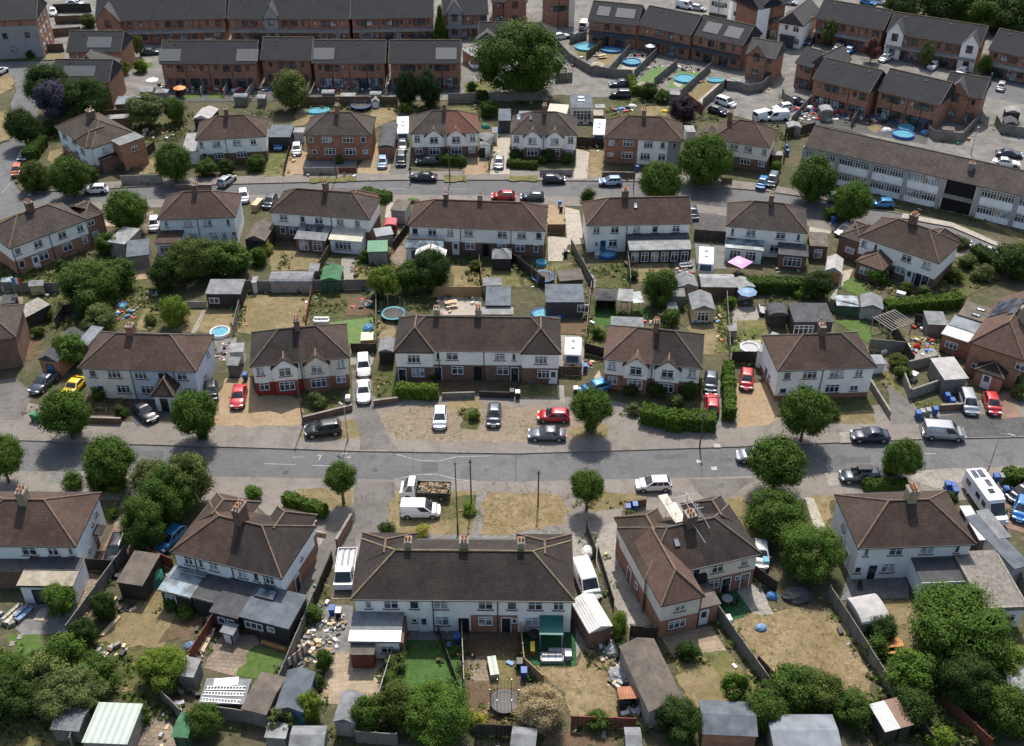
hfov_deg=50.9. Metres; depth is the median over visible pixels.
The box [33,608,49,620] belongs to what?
pallet
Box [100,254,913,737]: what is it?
dry tufts
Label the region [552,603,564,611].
window
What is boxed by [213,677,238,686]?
roof panel
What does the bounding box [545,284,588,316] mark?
outbuilding
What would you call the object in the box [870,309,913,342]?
pergola
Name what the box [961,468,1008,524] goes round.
motorhome
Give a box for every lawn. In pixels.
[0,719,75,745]
[6,633,45,660]
[12,257,163,330]
[98,590,175,647]
[131,62,153,69]
[133,117,187,143]
[139,158,155,173]
[172,309,235,332]
[183,93,198,98]
[207,92,223,97]
[236,645,284,677]
[237,294,310,333]
[269,250,321,270]
[292,108,313,125]
[330,317,375,344]
[335,88,356,95]
[355,259,374,278]
[370,107,399,127]
[375,320,395,338]
[380,289,431,313]
[396,640,461,690]
[446,107,482,121]
[450,263,480,285]
[463,81,498,92]
[466,631,522,725]
[481,268,521,286]
[486,655,514,687]
[524,262,571,286]
[536,645,618,716]
[541,729,616,745]
[560,320,586,335]
[573,50,585,58]
[584,324,604,346]
[587,263,631,288]
[592,308,652,325]
[595,53,617,65]
[605,103,635,118]
[630,263,668,282]
[638,66,665,81]
[641,106,668,115]
[666,70,699,87]
[673,650,757,699]
[676,665,724,707]
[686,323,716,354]
[688,76,716,99]
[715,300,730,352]
[716,590,750,622]
[730,337,739,352]
[732,607,872,700]
[736,319,769,342]
[834,319,874,343]
[841,277,870,296]
[867,123,880,132]
[882,370,905,396]
[882,600,919,649]
[886,294,918,299]
[904,335,939,348]
[912,625,1023,661]
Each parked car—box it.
[0,67,8,75]
[10,162,22,177]
[17,149,26,161]
[27,370,59,394]
[49,7,57,16]
[61,375,85,392]
[64,0,84,3]
[83,183,108,194]
[102,532,128,565]
[130,399,158,423]
[140,47,158,55]
[148,215,159,231]
[153,522,187,553]
[204,379,218,400]
[216,174,236,187]
[229,383,247,408]
[238,187,249,202]
[262,193,277,208]
[273,143,282,150]
[291,141,301,155]
[304,417,341,439]
[355,352,371,377]
[355,378,371,403]
[377,154,387,168]
[396,150,406,166]
[397,138,407,151]
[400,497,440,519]
[411,171,437,182]
[415,155,438,165]
[431,405,447,429]
[468,60,478,69]
[485,402,501,427]
[491,190,514,200]
[494,155,503,168]
[520,190,544,201]
[528,425,565,441]
[537,407,569,423]
[542,173,565,184]
[556,32,568,40]
[569,31,581,37]
[578,377,611,392]
[579,18,588,29]
[598,175,622,186]
[609,78,628,87]
[609,88,630,98]
[635,474,671,493]
[675,0,693,10]
[691,3,706,11]
[691,205,698,220]
[703,370,718,393]
[704,393,719,415]
[707,104,727,116]
[714,94,736,108]
[735,447,753,464]
[739,367,754,390]
[752,108,771,121]
[753,538,771,570]
[755,175,767,189]
[764,108,789,121]
[766,170,779,187]
[772,101,793,110]
[784,96,808,105]
[787,0,797,5]
[803,35,814,45]
[827,191,835,202]
[832,41,843,49]
[834,221,852,235]
[838,465,882,484]
[846,45,855,53]
[850,426,891,443]
[859,0,876,5]
[871,197,894,208]
[873,0,885,5]
[878,52,893,62]
[926,59,939,70]
[956,65,968,72]
[956,234,971,248]
[957,386,979,415]
[981,391,1002,415]
[983,69,996,79]
[992,156,1019,167]
[995,80,1005,91]
[995,148,1023,159]
[1005,482,1023,503]
[1010,494,1023,523]
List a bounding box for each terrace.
[94,0,230,42]
[158,40,263,87]
[227,0,352,41]
[260,36,314,84]
[311,39,389,87]
[348,531,575,658]
[350,0,433,40]
[388,39,461,87]
[392,300,561,383]
[405,187,548,265]
[441,0,488,37]
[587,0,645,48]
[636,5,702,58]
[689,14,762,68]
[731,0,785,20]
[810,57,885,117]
[813,0,893,50]
[874,67,955,129]
[883,11,988,71]
[988,28,1023,82]
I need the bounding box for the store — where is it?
[199,678,251,709]
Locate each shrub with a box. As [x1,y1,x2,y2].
[25,49,34,58]
[29,326,47,336]
[37,127,49,136]
[42,119,55,135]
[44,309,54,319]
[54,257,66,269]
[59,468,84,491]
[79,13,94,27]
[84,467,115,492]
[87,166,100,181]
[90,386,105,401]
[93,231,115,256]
[106,507,118,519]
[107,477,129,494]
[113,404,128,417]
[122,61,130,73]
[130,699,153,727]
[132,58,148,72]
[143,313,157,324]
[162,599,178,611]
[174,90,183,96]
[177,602,193,623]
[192,157,218,177]
[196,431,208,438]
[217,157,236,173]
[242,484,264,499]
[245,153,266,171]
[247,245,267,265]
[260,240,274,253]
[303,602,324,624]
[308,389,327,408]
[311,669,324,689]
[333,154,343,164]
[357,249,368,263]
[376,668,397,689]
[377,521,397,532]
[382,649,407,673]
[387,246,392,259]
[399,102,413,112]
[412,523,431,538]
[429,370,438,380]
[462,501,476,518]
[466,80,477,90]
[467,259,482,271]
[467,408,480,418]
[467,711,490,729]
[475,90,488,101]
[478,100,500,116]
[508,144,522,159]
[536,155,547,163]
[541,148,556,161]
[559,150,574,163]
[580,187,596,200]
[583,423,596,430]
[585,708,610,733]
[590,326,605,339]
[613,638,627,657]
[621,381,638,396]
[622,509,636,514]
[624,402,639,417]
[626,269,639,280]
[637,81,658,99]
[646,381,666,395]
[654,88,669,101]
[659,308,681,324]
[666,391,683,406]
[674,639,703,661]
[678,378,706,397]
[722,294,737,308]
[754,678,793,710]
[762,659,823,713]
[769,160,781,170]
[791,285,810,298]
[801,666,845,713]
[829,405,840,420]
[829,684,873,731]
[858,632,890,661]
[865,612,898,644]
[866,267,889,282]
[879,455,903,475]
[887,353,909,369]
[890,681,939,732]
[893,364,912,380]
[900,281,912,293]
[917,284,933,296]
[921,723,957,745]
[945,266,964,283]
[948,491,958,501]
[956,251,978,267]
[957,235,969,250]
[969,263,997,281]
[1011,383,1023,401]
[1014,374,1022,385]
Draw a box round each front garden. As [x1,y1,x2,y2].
[47,149,62,163]
[84,393,131,421]
[263,149,286,176]
[303,385,352,419]
[305,161,356,167]
[371,370,395,398]
[436,380,475,391]
[449,398,479,409]
[458,407,479,429]
[519,384,557,398]
[811,495,834,529]
[829,393,873,411]
[834,410,876,423]
[915,398,947,408]
[937,257,994,297]
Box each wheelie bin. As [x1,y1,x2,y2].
[29,411,35,420]
[242,372,247,380]
[328,604,334,615]
[335,607,341,618]
[345,394,350,403]
[454,632,459,643]
[515,389,519,398]
[516,657,522,669]
[521,666,526,678]
[573,385,578,394]
[583,363,587,371]
[626,503,630,509]
[632,501,637,511]
[763,556,768,562]
[831,216,835,223]
[914,409,921,418]
[920,408,926,417]
[925,407,931,416]
[932,406,938,414]
[943,392,950,400]
[943,480,951,490]
[949,397,955,402]
[950,481,957,490]
[952,487,959,494]
[992,473,1000,482]
[999,473,1005,482]
[1002,485,1010,495]
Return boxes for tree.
[0,105,41,143]
[0,428,27,482]
[0,649,33,697]
[0,669,39,731]
[16,159,51,194]
[19,59,75,108]
[19,649,70,694]
[28,659,114,724]
[30,76,70,124]
[32,383,96,438]
[39,580,78,619]
[39,630,89,675]
[42,153,92,196]
[49,329,88,364]
[52,256,123,310]
[59,75,114,119]
[67,616,101,645]
[70,290,106,317]
[74,648,124,696]
[79,300,119,331]
[79,432,138,485]
[87,589,118,623]
[101,256,138,292]
[102,186,149,229]
[117,491,168,551]
[122,90,168,126]
[124,456,171,495]
[130,644,190,694]
[132,35,143,56]
[136,462,199,525]
[144,253,183,289]
[151,138,192,181]
[157,294,192,328]
[161,234,216,281]
[162,97,187,123]
[165,449,215,504]
[167,388,219,440]
[182,699,225,739]
[206,237,254,278]
[265,706,298,734]
[269,66,310,109]
[294,687,323,720]
[314,648,334,671]
[321,457,357,504]
[344,692,384,738]
[365,264,400,298]
[371,675,411,727]
[392,68,418,105]
[392,260,426,294]
[393,677,478,745]
[412,245,451,292]
[415,66,444,107]
[431,5,446,38]
[465,15,573,99]
[507,682,569,734]
[566,383,614,433]
[567,469,605,510]
[610,610,627,641]
[637,157,684,195]
[640,266,682,307]
[654,693,706,745]
[667,94,700,124]
[676,130,736,186]
[718,671,752,701]
[740,485,812,544]
[743,431,815,491]
[745,687,790,733]
[774,380,837,441]
[775,517,848,586]
[789,150,840,204]
[800,268,836,300]
[819,19,836,45]
[828,178,877,221]
[861,37,881,61]
[877,644,939,699]
[881,0,920,13]
[882,436,929,478]
[899,575,1022,673]
[918,0,962,18]
[919,40,935,67]
[931,648,1002,718]
[941,0,977,22]
[961,0,1005,30]
[975,53,992,75]
[984,680,1023,740]
[985,0,1023,31]
[990,239,1023,278]
[992,637,1023,679]
[1010,243,1023,280]
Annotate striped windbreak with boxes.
[288,642,308,667]
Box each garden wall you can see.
[87,416,121,423]
[174,184,211,188]
[303,404,352,421]
[316,530,325,536]
[335,513,352,548]
[373,396,398,405]
[442,391,474,398]
[479,390,513,398]
[623,498,646,515]
[870,379,891,417]
[901,368,939,398]
[904,354,939,369]
[939,403,962,410]
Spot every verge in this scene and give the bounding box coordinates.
[0,74,14,93]
[0,111,10,141]
[4,57,45,60]
[46,53,64,59]
[297,488,353,508]
[299,420,359,439]
[309,175,356,182]
[380,401,604,442]
[388,490,479,534]
[438,495,476,519]
[443,175,466,181]
[480,491,570,534]
[508,175,537,181]
[571,424,608,437]
[588,491,644,511]
[724,495,762,539]
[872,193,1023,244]
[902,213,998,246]
[945,210,1023,239]
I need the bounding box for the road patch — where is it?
[135,184,870,480]
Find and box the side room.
[755,332,777,367]
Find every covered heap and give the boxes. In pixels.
[153,569,163,589]
[183,641,193,650]
[363,323,372,331]
[481,123,489,128]
[581,545,593,558]
[604,643,619,657]
[609,665,627,684]
[754,623,766,631]
[766,591,777,600]
[781,586,812,604]
[802,107,810,112]
[881,127,891,131]
[913,343,920,349]
[920,129,927,134]
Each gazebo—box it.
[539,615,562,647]
[632,291,643,313]
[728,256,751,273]
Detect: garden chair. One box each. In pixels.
[732,597,738,605]
[857,580,862,589]
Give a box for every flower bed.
[81,641,166,701]
[310,291,346,318]
[344,296,374,315]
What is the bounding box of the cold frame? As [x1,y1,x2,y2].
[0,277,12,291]
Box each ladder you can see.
[177,568,206,576]
[200,697,240,703]
[203,691,244,696]
[206,686,245,689]
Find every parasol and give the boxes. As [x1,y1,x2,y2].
[146,77,157,86]
[173,85,185,96]
[646,44,655,54]
[738,287,756,303]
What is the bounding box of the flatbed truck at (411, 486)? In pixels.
[399,476,450,500]
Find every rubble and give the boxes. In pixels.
[0,588,212,745]
[45,13,1020,745]
[113,236,935,370]
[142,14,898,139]
[297,614,348,665]
[599,639,640,715]
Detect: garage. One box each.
[38,326,84,376]
[126,238,151,269]
[244,219,275,251]
[377,122,397,159]
[478,132,494,157]
[571,594,612,648]
[698,274,736,299]
[965,513,1023,582]
[976,509,1011,540]
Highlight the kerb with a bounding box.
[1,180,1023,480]
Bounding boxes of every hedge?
[20,134,48,160]
[280,490,329,518]
[360,186,392,202]
[393,380,439,401]
[438,153,466,166]
[506,158,537,169]
[627,74,638,94]
[638,401,718,432]
[719,359,737,422]
[742,274,804,295]
[823,206,846,219]
[860,476,909,492]
[883,291,966,314]
[968,243,1001,271]
[1001,465,1023,487]
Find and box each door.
[31,255,41,268]
[45,364,53,370]
[93,535,100,551]
[159,398,170,411]
[174,737,187,745]
[222,633,232,644]
[294,572,301,592]
[327,281,334,292]
[398,369,406,381]
[419,616,428,631]
[434,366,441,379]
[452,242,459,254]
[480,148,484,157]
[501,617,510,631]
[511,367,518,380]
[549,370,557,383]
[599,240,606,249]
[620,302,627,313]
[626,565,631,586]
[698,608,708,624]
[719,576,731,592]
[738,572,750,588]
[763,365,767,382]
[843,547,849,568]
[865,564,878,579]
[904,269,913,281]
[913,272,922,286]
[920,274,929,285]
[979,374,991,389]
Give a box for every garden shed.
[0,294,18,304]
[23,297,51,328]
[28,280,45,294]
[50,707,91,742]
[80,326,103,357]
[81,702,144,745]
[105,114,132,127]
[107,226,141,257]
[115,95,139,109]
[116,550,163,600]
[139,87,155,97]
[154,89,169,99]
[171,712,195,745]
[177,656,203,689]
[193,106,218,128]
[219,621,239,644]
[226,356,241,376]
[228,343,245,363]
[233,93,249,105]
[241,672,284,726]
[251,276,258,292]
[256,95,266,106]
[264,722,289,745]
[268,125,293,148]
[275,667,315,725]
[289,726,327,745]
[292,127,305,142]
[308,263,319,279]
[320,263,343,292]
[321,90,334,96]
[333,689,363,736]
[340,93,355,96]
[349,643,375,667]
[367,240,387,264]
[370,91,381,96]
[373,226,393,247]
[378,336,394,363]
[384,217,396,236]
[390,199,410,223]
[482,307,512,315]
[483,277,501,296]
[485,286,510,306]
[492,127,497,142]
[492,248,511,269]
[498,109,510,133]
[510,726,537,745]
[548,104,568,113]
[556,269,583,283]
[590,61,604,75]
[593,110,603,123]
[595,104,604,116]
[611,316,643,326]
[617,288,633,313]
[624,727,641,745]
[666,91,679,102]
[666,302,677,310]
[668,288,685,308]
[675,271,697,298]
[683,125,695,141]
[699,700,757,745]
[726,77,740,89]
[727,325,737,339]
[734,276,754,300]
[764,714,841,745]
[765,302,788,326]
[770,151,782,162]
[786,121,801,136]
[807,231,828,259]
[817,104,833,120]
[825,254,843,283]
[834,295,859,315]
[846,593,890,634]
[859,292,883,319]
[867,700,900,743]
[870,354,885,373]
[884,697,913,741]
[921,311,947,336]
[927,356,968,394]
[941,126,954,131]
[997,661,1023,692]
[1002,105,1020,120]
[1002,115,1018,131]
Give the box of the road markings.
[2,183,935,480]
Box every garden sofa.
[0,603,22,625]
[12,603,33,623]
[313,317,329,323]
[540,652,563,662]
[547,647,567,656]
[679,262,692,268]
[757,304,764,315]
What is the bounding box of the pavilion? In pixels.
[595,289,616,311]
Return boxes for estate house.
[52,49,126,107]
[66,30,135,75]
[491,0,527,21]
[542,0,574,26]
[709,0,732,19]
[735,0,787,38]
[744,37,786,81]
[777,0,818,48]
[793,44,851,89]
[946,71,991,123]
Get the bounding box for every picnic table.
[443,299,458,307]
[883,638,904,653]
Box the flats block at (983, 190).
[800,125,1023,229]
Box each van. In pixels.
[333,547,357,589]
[573,555,601,599]
[921,418,965,442]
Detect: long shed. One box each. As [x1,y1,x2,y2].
[269,271,314,292]
[619,637,682,727]
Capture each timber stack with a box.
[100,616,120,636]
[198,627,215,654]
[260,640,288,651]
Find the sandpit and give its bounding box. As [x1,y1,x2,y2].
[360,332,373,342]
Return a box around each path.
[112,496,131,531]
[132,264,151,279]
[137,307,149,329]
[191,310,205,332]
[316,535,324,544]
[390,231,407,265]
[421,526,569,538]
[472,492,484,534]
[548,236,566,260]
[557,385,563,402]
[575,626,585,656]
[588,269,597,287]
[594,371,600,378]
[699,80,723,101]
[805,497,823,529]
[830,287,837,300]
[838,269,852,288]
[839,432,851,442]
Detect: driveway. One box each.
[0,378,31,420]
[97,527,130,558]
[104,219,114,226]
[129,399,172,426]
[139,210,157,233]
[214,377,303,427]
[284,148,307,174]
[299,523,354,599]
[332,543,356,598]
[350,348,374,364]
[352,370,396,449]
[353,482,396,537]
[358,142,390,173]
[385,203,393,217]
[390,147,410,174]
[463,153,488,174]
[489,133,509,173]
[547,205,565,225]
[559,335,583,374]
[565,207,583,244]
[572,522,651,627]
[574,149,588,178]
[586,148,603,176]
[688,478,753,499]
[692,189,725,242]
[695,242,725,268]
[702,380,722,428]
[735,383,782,427]
[809,227,830,233]
[881,360,916,424]
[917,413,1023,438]
[927,139,956,151]
[963,489,1023,532]
[994,392,1020,419]
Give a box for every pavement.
[0,393,1023,452]
[0,465,1023,568]
[22,171,826,199]
[47,471,86,482]
[64,195,1023,278]
[398,443,570,451]
[824,473,842,485]
[908,468,964,488]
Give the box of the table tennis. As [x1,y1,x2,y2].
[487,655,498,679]
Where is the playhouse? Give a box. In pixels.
[371,96,379,107]
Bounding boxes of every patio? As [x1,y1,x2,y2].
[0,297,22,303]
[15,603,77,634]
[25,339,43,359]
[75,572,107,616]
[137,719,175,745]
[157,84,460,101]
[158,614,203,643]
[204,635,259,676]
[214,338,236,361]
[294,603,352,666]
[321,651,384,703]
[341,257,354,279]
[407,631,458,639]
[437,297,481,314]
[466,655,488,680]
[522,628,576,665]
[616,57,644,72]
[661,626,726,655]
[674,259,695,272]
[732,307,765,325]
[737,580,772,614]
[739,340,760,345]
[795,103,927,144]
[841,574,908,599]
[914,348,939,358]
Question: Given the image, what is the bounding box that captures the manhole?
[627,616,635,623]
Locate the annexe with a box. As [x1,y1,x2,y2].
[570,94,592,121]
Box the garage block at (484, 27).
[476,21,556,51]
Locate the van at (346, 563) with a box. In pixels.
[333,547,357,589]
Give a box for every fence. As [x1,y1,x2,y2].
[0,281,59,292]
[46,43,63,51]
[52,3,91,11]
[52,26,80,36]
[53,304,78,329]
[54,15,81,23]
[65,544,127,630]
[68,731,75,745]
[85,558,117,572]
[101,109,128,115]
[118,141,155,174]
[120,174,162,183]
[146,546,173,568]
[159,691,180,716]
[187,300,206,307]
[188,614,214,656]
[200,81,204,95]
[216,706,245,721]
[223,81,227,96]
[232,298,240,334]
[245,81,253,95]
[245,280,270,290]
[278,591,314,676]
[283,143,289,175]
[301,96,397,105]
[303,167,337,173]
[304,286,312,325]
[306,78,311,94]
[312,279,370,289]
[313,551,332,603]
[318,243,330,268]
[338,167,356,172]
[350,343,375,352]
[354,730,397,745]
[375,287,376,350]
[378,647,392,693]
[393,221,408,250]
[432,286,481,296]
[437,625,458,687]
[448,91,548,102]
[461,621,464,690]
[474,723,529,736]
[479,257,482,295]
[489,141,492,172]
[511,253,544,287]
[520,621,543,685]
[540,169,572,175]
[547,224,564,233]
[555,72,572,81]
[557,40,632,77]
[558,366,581,375]
[570,31,586,43]
[571,238,593,289]
[571,715,636,728]
[576,137,603,146]
[585,281,591,341]
[585,342,603,357]
[586,38,605,59]
[586,521,596,559]
[597,547,614,606]
[602,172,635,177]
[608,43,630,68]
[627,245,630,287]
[629,624,657,639]
[634,48,656,75]
[654,58,677,84]
[680,63,710,96]
[686,92,703,114]
[694,229,725,241]
[702,74,770,105]
[716,605,771,681]
[721,178,732,183]
[726,291,730,354]
[732,351,756,363]
[753,565,778,591]
[757,655,775,677]
[781,88,793,104]
[784,122,815,137]
[791,95,811,120]
[827,584,898,697]
[829,298,860,315]
[850,108,859,126]
[868,338,907,352]
[882,304,914,359]
[914,313,923,323]
[919,720,934,745]
[927,110,982,141]
[940,692,993,745]
[994,115,1023,136]
[1016,572,1023,595]
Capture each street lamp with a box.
[338,402,348,440]
[468,459,471,502]
[987,433,1014,471]
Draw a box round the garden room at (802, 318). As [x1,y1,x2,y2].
[787,303,833,333]
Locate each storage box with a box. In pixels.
[565,649,571,660]
[896,290,905,296]
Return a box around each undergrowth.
[0,100,1023,745]
[0,251,997,344]
[0,603,1023,745]
[4,11,1021,745]
[14,97,986,221]
[21,366,933,513]
[885,0,1014,22]
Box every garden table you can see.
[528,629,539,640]
[722,594,732,604]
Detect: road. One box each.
[0,60,1003,248]
[18,438,1023,480]
[986,79,1023,103]
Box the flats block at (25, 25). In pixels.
[0,0,54,58]
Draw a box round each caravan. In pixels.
[397,116,408,142]
[563,337,581,365]
[592,119,605,146]
[696,246,713,274]
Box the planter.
[408,197,418,203]
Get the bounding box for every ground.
[0,73,15,143]
[0,203,1023,453]
[0,500,1023,745]
[13,95,1023,244]
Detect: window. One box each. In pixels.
[2,33,7,38]
[10,46,16,51]
[14,247,22,256]
[18,259,26,269]
[20,547,38,556]
[24,32,30,37]
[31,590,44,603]
[33,239,43,248]
[38,251,49,261]
[46,548,60,556]
[57,230,67,239]
[62,242,73,252]
[64,143,70,152]
[67,548,75,556]
[74,149,79,157]
[76,224,84,232]
[79,146,85,155]
[82,236,89,244]
[87,219,95,227]
[88,370,97,377]
[92,230,98,238]
[96,385,105,391]
[102,146,108,153]
[104,21,111,27]
[106,370,122,378]
[116,384,131,393]
[126,22,132,27]
[131,145,138,152]
[133,371,148,379]
[140,385,154,394]
[157,372,164,379]
[159,245,171,253]
[163,34,172,39]
[165,21,170,26]
[165,594,176,605]
[168,79,173,84]
[175,79,186,86]
[176,66,183,71]
[176,372,188,380]
[177,21,183,26]
[179,33,189,39]
[183,220,192,227]
[183,387,196,393]
[183,556,194,566]
[187,66,194,71]
[188,232,197,239]
[190,79,200,87]
[198,560,204,569]
[201,153,207,159]
[203,219,212,226]
[208,232,217,239]
[208,563,219,572]
[209,298,219,302]
[212,141,221,147]
[214,33,223,39]
[214,79,219,84]
[214,152,223,159]
[215,20,221,25]
[217,616,224,624]
[221,79,231,87]
[221,232,227,239]
[223,66,229,71]
[231,231,237,238]
[232,139,241,146]
[234,66,240,71]
[236,79,246,87]
[236,151,247,158]
[237,570,248,579]
[240,33,249,39]
[242,21,247,26]
[244,620,263,632]
[250,139,256,145]
[251,21,257,26]
[253,33,262,41]
[253,574,260,582]
[256,367,265,376]
[259,382,270,391]
[265,576,275,586]
[266,626,275,633]
[267,18,273,24]
[277,62,283,67]
[278,367,291,377]
[279,214,288,221]
[279,381,295,391]
[280,227,286,234]
[281,21,287,26]
[289,62,295,67]
[289,227,296,235]
[291,21,296,26]
[292,33,301,36]
[299,240,309,250]
[300,216,305,223]
[308,137,313,142]
[310,364,323,374]
[310,378,327,388]
[312,241,322,251]
[314,217,323,224]
[318,78,322,83]
[319,33,327,38]
[321,21,326,26]
[322,137,331,142]
[323,78,332,87]
[324,65,330,70]
[325,148,335,155]
[330,21,336,26]
[332,33,340,38]
[333,65,339,70]
[333,78,343,87]
[334,241,351,250]
[336,219,344,226]
[336,359,345,368]
[336,375,346,383]
[342,33,346,38]
[342,137,353,142]
[345,148,356,155]
[354,220,360,227]
[357,78,367,87]
[358,33,367,38]
[359,65,365,70]
[360,20,365,25]
[360,137,365,142]
[365,601,372,609]
[366,20,371,25]
[367,32,375,38]
[367,65,373,70]
[368,78,378,87]
[378,78,382,83]
[380,646,394,653]
[383,601,399,609]
[384,32,393,40]
[386,20,392,25]
[393,20,398,25]
[393,32,401,38]
[398,134,406,138]
[400,65,406,70]
[407,355,420,363]
[409,65,414,70]
[409,601,419,609]
[411,32,419,38]
[411,369,424,377]
[411,618,417,623]
[412,228,418,234]
[413,19,418,24]
[414,135,420,142]
[415,148,422,154]
[419,19,424,24]
[419,31,427,38]
[428,228,436,235]
[429,137,438,143]
[429,148,439,155]
[433,602,448,610]
[434,616,449,626]
[435,65,440,70]
[435,352,440,360]
[443,65,448,70]
[443,78,452,87]
[446,229,453,236]
[446,353,458,360]
[451,136,460,143]
[451,147,461,155]
[451,366,463,374]
[452,14,457,20]
[452,29,457,34]
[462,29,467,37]
[463,230,473,236]
[465,242,475,250]
[468,147,475,153]
[469,134,475,141]
[477,602,493,610]
[477,617,493,626]
[494,353,505,360]
[496,367,508,375]
[497,231,507,238]
[497,243,505,247]
[506,602,517,610]
[511,353,516,361]
[511,618,517,624]
[512,1,517,7]
[513,135,519,142]
[515,244,524,252]
[516,232,526,238]
[524,617,538,627]
[526,149,537,156]
[527,602,542,611]
[528,137,536,144]
[533,245,538,252]
[534,356,547,364]
[535,232,541,239]
[537,370,550,378]
[550,138,558,144]
[551,149,559,156]
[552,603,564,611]
[566,356,578,362]
[567,137,573,143]
[573,110,590,119]
[577,305,588,311]
[592,227,599,233]
[600,36,608,45]
[604,24,609,29]
[607,361,615,370]
[608,140,614,146]
[608,239,616,246]
[608,376,617,385]
[610,226,618,233]
[614,38,623,46]
[615,25,620,30]
[621,152,631,159]
[622,140,633,146]
[627,379,642,390]
[629,366,641,375]
[631,253,638,261]
[632,226,640,233]
[633,580,637,592]
[640,153,649,159]
[641,252,648,261]
[643,141,652,147]
[651,42,659,52]
[651,226,657,232]
[651,252,658,261]
[655,30,660,36]
[657,153,665,160]
[659,383,673,393]
[660,142,664,148]
[660,369,673,379]
[661,252,668,261]
[666,46,674,55]
[667,33,672,39]
[667,618,685,631]
[670,252,678,260]
[672,143,676,149]
[672,225,679,232]
[673,604,685,613]
[680,252,688,260]
[687,369,696,378]
[692,569,700,574]
[697,312,708,320]
[700,265,710,270]
[703,52,711,62]
[708,40,713,46]
[709,579,719,589]
[710,564,723,574]
[718,56,727,66]
[719,43,725,49]
[728,250,740,259]
[729,144,738,151]
[734,575,739,581]
[739,558,748,568]
[740,157,750,165]
[743,146,752,153]
[745,229,755,237]
[745,251,756,261]
[751,69,757,75]
[753,53,759,61]
[757,160,764,167]
[761,148,766,155]
[769,28,776,38]
[769,244,777,252]
[775,232,785,239]
[778,388,786,394]
[782,257,801,267]
[782,372,791,380]
[793,26,798,32]
[793,38,799,44]
[793,325,813,333]
[799,78,808,89]
[801,371,817,379]
[804,66,810,73]
[806,149,819,156]
[813,95,818,101]
[813,249,822,257]
[817,97,828,106]
[822,152,835,162]
[823,84,830,91]
[823,384,839,393]
[828,370,844,378]
[829,99,839,110]
[832,86,838,93]
[836,172,850,181]
[838,37,846,46]
[839,25,845,31]
[839,102,844,108]
[839,156,853,166]
[840,519,846,533]
[844,246,854,255]
[848,104,853,110]
[849,385,858,391]
[852,105,863,115]
[852,175,866,183]
[853,566,861,574]
[854,369,863,377]
[855,160,869,169]
[858,266,876,278]
[859,93,866,100]
[860,239,867,248]
[862,550,869,557]
[870,180,884,189]
[872,31,878,36]
[873,164,887,174]
[879,563,895,573]
[880,108,890,119]
[886,95,892,102]
[886,183,900,193]
[887,548,903,556]
[888,110,899,121]
[889,168,904,177]
[891,33,898,41]
[892,97,899,104]
[894,265,905,275]
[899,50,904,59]
[900,253,912,263]
[904,188,919,197]
[907,51,918,61]
[908,115,919,127]
[908,172,923,182]
[911,39,917,45]
[914,102,921,109]
[916,118,928,129]
[918,547,934,555]
[921,104,929,111]
[921,191,936,201]
[921,260,931,270]
[924,176,940,186]
[939,57,948,66]
[944,340,957,350]
[945,44,952,50]
[948,110,954,116]
[951,93,959,101]
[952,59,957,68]
[953,546,960,553]
[962,61,968,66]
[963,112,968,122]
[965,45,973,53]
[967,113,973,119]
[976,204,992,215]
[981,189,997,199]
[994,67,1004,77]
[994,209,1010,219]
[998,193,1015,203]
[1000,55,1007,61]
[1005,70,1017,80]
[1006,614,1016,622]
[1010,57,1017,63]
[1014,213,1023,222]
[1014,362,1023,372]
[1017,72,1023,78]
[1019,197,1023,205]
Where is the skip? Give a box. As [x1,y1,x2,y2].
[251,198,263,211]
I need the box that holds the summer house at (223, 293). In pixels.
[205,279,246,307]
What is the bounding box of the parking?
[0,0,1023,169]
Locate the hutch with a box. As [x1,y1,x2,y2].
[617,686,639,708]
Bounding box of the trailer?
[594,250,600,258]
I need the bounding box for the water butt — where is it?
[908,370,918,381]
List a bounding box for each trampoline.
[350,93,371,111]
[380,297,405,322]
[490,678,518,716]
[531,261,554,285]
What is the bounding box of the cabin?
[688,289,715,322]
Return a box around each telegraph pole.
[295,379,303,425]
[331,140,336,177]
[447,145,449,183]
[453,459,458,534]
[536,470,540,506]
[633,154,636,186]
[699,413,705,446]
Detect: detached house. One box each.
[0,194,107,274]
[0,304,30,368]
[0,482,107,603]
[54,105,148,173]
[77,317,216,411]
[155,177,243,255]
[157,491,317,644]
[183,102,269,163]
[249,311,349,395]
[269,176,381,253]
[303,102,375,159]
[410,98,478,157]
[510,102,577,159]
[581,183,691,262]
[603,314,704,397]
[604,104,682,164]
[614,491,761,637]
[697,106,777,171]
[724,188,808,269]
[760,317,877,399]
[831,480,1023,626]
[836,209,960,289]
[939,291,1023,392]
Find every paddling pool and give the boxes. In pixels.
[117,302,127,307]
[209,325,229,339]
[307,107,329,114]
[531,307,564,318]
[536,259,546,267]
[575,42,594,51]
[599,250,616,259]
[600,47,621,53]
[622,58,640,66]
[674,74,693,83]
[707,77,722,82]
[740,341,759,350]
[892,129,914,139]
[898,123,914,130]

